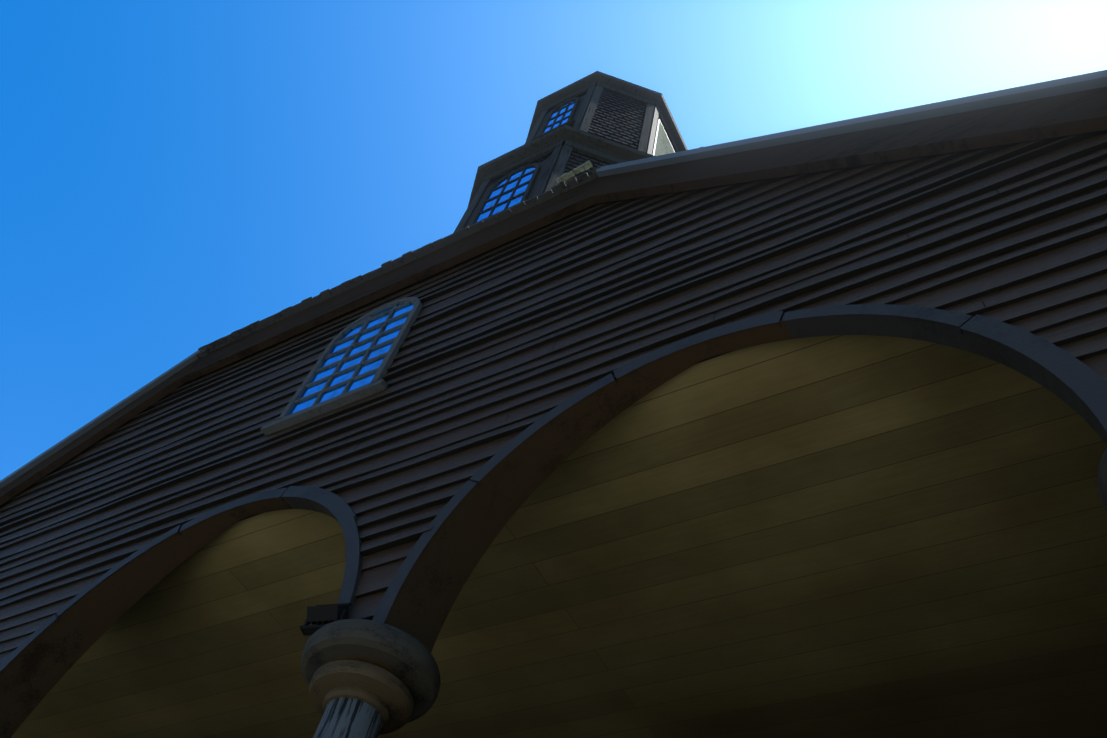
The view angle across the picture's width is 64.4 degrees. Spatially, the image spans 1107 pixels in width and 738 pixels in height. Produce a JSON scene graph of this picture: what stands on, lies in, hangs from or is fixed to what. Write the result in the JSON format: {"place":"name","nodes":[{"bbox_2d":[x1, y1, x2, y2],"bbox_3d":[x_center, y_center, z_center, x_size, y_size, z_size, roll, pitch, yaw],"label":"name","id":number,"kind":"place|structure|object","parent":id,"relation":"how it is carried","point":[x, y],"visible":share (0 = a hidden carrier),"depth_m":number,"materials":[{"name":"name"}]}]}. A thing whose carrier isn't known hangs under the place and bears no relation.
{"place":"outdoors","nodes":[
{"label":"outdoors","id":0,"kind":"place"},
{"bbox_2d":[403,151,611,342],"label":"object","id":1,"kind":"object","parent":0,"point":[573,158],"depth_m":12.08,"materials":[{"name":"grey wood"}]},
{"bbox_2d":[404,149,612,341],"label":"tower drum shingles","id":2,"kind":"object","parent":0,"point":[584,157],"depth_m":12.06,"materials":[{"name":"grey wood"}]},
{"bbox_2d":[0,0,1106,480],"label":"sky","id":3,"kind":"structure","parent":0,"point":[177,177],"materials":[{"name":"blue"}]},
{"bbox_2d":[0,131,1106,668],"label":"facade clapboards","id":4,"kind":"object","parent":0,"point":[374,579],"visible":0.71,"depth_m":5.13,"materials":[{"name":"brown wood"}]},
{"bbox_2d":[0,486,362,671],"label":"arch ring","id":5,"kind":"object","parent":4,"relation":"attached to","point":[339,508],"visible":0.85,"depth_m":5.18,"materials":[{"name":"grey wood"}]},
{"bbox_2d":[260,297,421,435],"bbox_3d":[-1.507,-0.124,6.741,1.090,1.485,0.062,-20,-62,22],"label":"gable window frame","id":6,"kind":"object","parent":4,"relation":"attached to","point":[377,384],"visible":0.96,"depth_m":6.52,"materials":[{"name":"grey wood"}]},
{"bbox_2d":[287,303,413,415],"bbox_3d":[-1.499,-0.128,6.764,0.820,1.350,0.001,-20,-62,22],"label":"gable window glass","id":7,"kind":"object","parent":6,"relation":"in","point":[337,391],"visible":0.42,"depth_m":6.68,"materials":[{"name":"blue glass"}]},
{"bbox_2d":[0,130,1106,663],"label":"clapboard edges","id":8,"kind":"object","parent":4,"relation":"attached to","point":[812,264],"visible":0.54,"depth_m":5.37,"materials":[{"name":"black wood"}]},
{"bbox_2d":[372,304,1106,622],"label":"arch ring","id":9,"kind":"object","parent":4,"relation":"attached to","point":[1086,384],"visible":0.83,"depth_m":3.88,"materials":[{"name":"grey wood"}]},
{"bbox_2d":[11,246,1106,737],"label":"portico ceiling","id":10,"kind":"structure","parent":0,"point":[853,536],"depth_m":5.34,"materials":[{"name":"brown wood"}]},
{"bbox_2d":[548,89,658,149],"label":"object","id":11,"kind":"object","parent":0,"point":[614,120],"visible":0.03,"depth_m":14.55,"materials":[{"name":"grey wood"}]},
{"bbox_2d":[548,89,675,151],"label":"tower drum shingles","id":12,"kind":"object","parent":11,"relation":"attached to","point":[619,118],"visible":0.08,"depth_m":14.55,"materials":[{"name":"grey wood"}]},
{"bbox_2d":[526,71,687,150],"bbox_3d":[0.976,-4.111,16.764,2.970,0.671,2.970,-20,-62,22],"label":"roof edge","id":13,"kind":"object","parent":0,"point":[658,96],"visible":0.17,"depth_m":15.81,"materials":[{"name":"grey wood"}]},
{"bbox_2d":[784,314,1106,444],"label":"weathered arch intrados","id":14,"kind":"object","parent":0,"point":[933,332],"visible":1,"depth_m":3.60,"materials":[{"name":"grey wood"}]},
{"label":"ground","id":15,"kind":"structure","parent":0,"visible":0},
{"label":"portico floor","id":16,"kind":"structure","parent":15,"relation":"on","visible":0},
{"bbox_2d":[313,697,382,737],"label":"column shaft","id":17,"kind":"object","parent":16,"relation":"on","point":[345,717],"visible":1,"depth_m":3.55,"materials":[{"name":"grey wood"}]},
{"bbox_2d":[301,619,440,722],"bbox_3d":[-0.799,1.331,3.844,0.616,0.134,0.616,-20,-62,22],"label":"column capital","id":18,"kind":"object","parent":17,"relation":"on","point":[410,659],"visible":0.56,"depth_m":3.69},
{"bbox_2d":[0,460,412,737],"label":"arch intrados","id":19,"kind":"object","parent":18,"relation":"on","point":[37,668],"visible":0.75,"depth_m":5.59,"materials":[{"name":"brown wood"}]},
{"bbox_2d":[283,497,337,520],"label":"weathered arch intrados","id":20,"kind":"object","parent":19,"relation":"attached to","point":[300,503],"visible":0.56,"depth_m":5.22,"materials":[{"name":"grey wood"}]},
{"bbox_2d":[300,603,351,635],"bbox_3d":[-1.007,1.097,3.909,0.180,0.169,0.118,-7,-58,15],"label":"flood light","id":21,"kind":"object","parent":18,"relation":"on","point":[318,616],"visible":0.79,"depth_m":3.87,"materials":[{"name":"black metal"}]},
{"bbox_2d":[309,655,413,734],"bbox_3d":[-0.820,1.408,3.730,0.450,0.144,0.450,-20,-62,22],"label":"column capital","id":22,"kind":"object","parent":18,"relation":"attached to","point":[383,690],"depth_m":3.64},
{"bbox_3d":[1.689,1.402,1.028,0.480,3.520,0.480,-20,-62,22],"label":"column shaft","id":23,"kind":"object","parent":16,"relation":"on","visible":0},
{"bbox_2d":[1097,447,1106,511],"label":"column capital","id":24,"kind":"object","parent":23,"relation":"on","point":[1102,481],"visible":1,"depth_m":2.71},
{"bbox_2d":[384,299,989,652],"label":"arch intrados","id":25,"kind":"object","parent":24,"relation":"on","point":[473,524],"visible":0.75,"depth_m":4.39,"materials":[{"name":"brown wood"}]},
{"bbox_3d":[-1.397,3.986,4.389,11.440,5.240,3.700,-20,-62,22],"label":"portico","id":26,"kind":"object","parent":16,"relation":"on","visible":0},
{"bbox_2d":[94,172,1003,560],"bbox_3d":[-0.994,1.927,7.069,11.300,1.450,3.770,-20,-62,22],"label":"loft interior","id":27,"kind":"object","parent":26,"relation":"on","point":[636,334],"depth_m":4.54,"materials":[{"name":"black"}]},
{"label":"nave walls","id":28,"kind":"object","parent":16,"relation":"on","visible":0},
{"bbox_2d":[37,175,795,486],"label":"roof","id":29,"kind":"structure","parent":28,"relation":"on","point":[421,255],"depth_m":7.93,"materials":[{"name":"grey wood"}]},
{"bbox_2d":[196,166,600,357],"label":"roof shingles","id":30,"kind":"object","parent":29,"relation":"on","point":[401,259],"visible":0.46,"depth_m":8.00,"materials":[{"name":"grey wood"}]},
{"bbox_2d":[556,160,592,182],"bbox_3d":[0.175,-1.650,7.369,0.320,0.116,0.050,-20,-62,22],"label":"ridge lichen","id":31,"kind":"object","parent":30,"relation":"on","point":[587,165],"visible":1,"depth_m":7.34},
{"bbox_2d":[454,140,627,232],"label":"tower drum trim","id":32,"kind":"structure","parent":29,"relation":"on","point":[561,151],"depth_m":12.10,"materials":[{"name":"grey wood"}]},
{"bbox_2d":[469,163,540,225],"bbox_3d":[-0.609,-2.328,11.574,0.999,1.655,0.062,-20,-62,22],"label":"window frame","id":33,"kind":"object","parent":32,"relation":"on","point":[531,182],"visible":0.75,"depth_m":11.59,"materials":[{"name":"grey wood"}]},
{"bbox_2d":[475,167,535,222],"bbox_3d":[-0.601,-2.332,11.597,0.729,1.520,0.001,-20,-62,22],"label":"tower window glass","id":34,"kind":"object","parent":33,"relation":"in","point":[504,197],"visible":0.5,"depth_m":11.55,"materials":[{"name":"blue glass"}]},
{"bbox_2d":[465,157,549,226],"bbox_3d":[-0.592,-2.306,11.595,1.049,1.570,0.014,-20,-62,22],"label":"drum window panel","id":35,"kind":"structure","parent":32,"relation":"attached to","point":[543,164],"depth_m":11.66,"materials":[{"name":"grey wood"}]},
{"bbox_2d":[479,135,634,186],"bbox_3d":[0.332,-1.752,13.269,3.320,0.120,3.320,-20,-62,22],"label":"tower drum bed mould","id":36,"kind":"object","parent":32,"relation":"attached to","point":[591,146],"visible":0.21,"depth_m":12.37,"materials":[{"name":"grey wood"}]},
{"bbox_2d":[468,125,653,205],"bbox_3d":[0.367,-1.879,13.458,3.530,0.341,3.530,-20,-62,22],"label":"roof eave","id":37,"kind":"object","parent":32,"relation":"attached to","point":[589,138],"visible":0.15,"depth_m":12.40,"materials":[{"name":"grey wood"}]},
{"bbox_2d":[525,82,678,154],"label":"tower drum trim","id":38,"kind":"structure","parent":32,"relation":"on","point":[588,109],"depth_m":15.03,"materials":[{"name":"grey wood"}]},
{"bbox_2d":[531,97,579,139],"bbox_3d":[0.110,-4.290,14.907,0.775,1.605,0.062,-20,-62,22],"label":"window frame","id":39,"kind":"object","parent":38,"relation":"on","point":[570,121],"visible":0.79,"depth_m":14.80,"materials":[{"name":"grey wood"}]},
{"bbox_2d":[543,100,575,132],"bbox_3d":[0.118,-4.294,14.931,0.505,1.470,0.001,-20,-62,22],"label":"tower window glass","id":40,"kind":"object","parent":39,"relation":"in","point":[559,117],"visible":0.42,"depth_m":14.91,"materials":[{"name":"blue glass"}]},
{"bbox_2d":[535,94,585,136],"bbox_3d":[0.127,-4.268,14.928,0.825,1.520,0.014,-20,-62,22],"label":"drum window panel","id":41,"kind":"structure","parent":38,"relation":"attached to","point":[581,98],"depth_m":14.99,"materials":[{"name":"grey wood"}]},
{"bbox_2d":[537,79,680,151],"bbox_3d":[0.916,-3.892,16.440,2.780,0.120,2.780,-20,-62,22],"label":"tower drum bed mould","id":42,"kind":"object","parent":38,"relation":"attached to","point":[656,101],"visible":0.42,"depth_m":15.76,"materials":[{"name":"grey wood"}]},
{"bbox_2d":[652,118,674,155],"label":"wall","id":43,"kind":"structure","parent":38,"relation":"attached to","point":[662,145],"depth_m":14.97,"materials":[{"name":"white paint"}]},
{"bbox_2d":[0,87,1106,505],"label":"roof fascia","id":44,"kind":"structure","parent":29,"relation":"attached to","point":[1058,115],"depth_m":6.17,"materials":[{"name":"grey wood"}]},
{"bbox_2d":[0,70,1106,488],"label":"verge flashing","id":45,"kind":"object","parent":44,"relation":"attached to","point":[1084,82],"visible":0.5,"depth_m":5.58,"materials":[{"name":"grey metal"}]}
]}

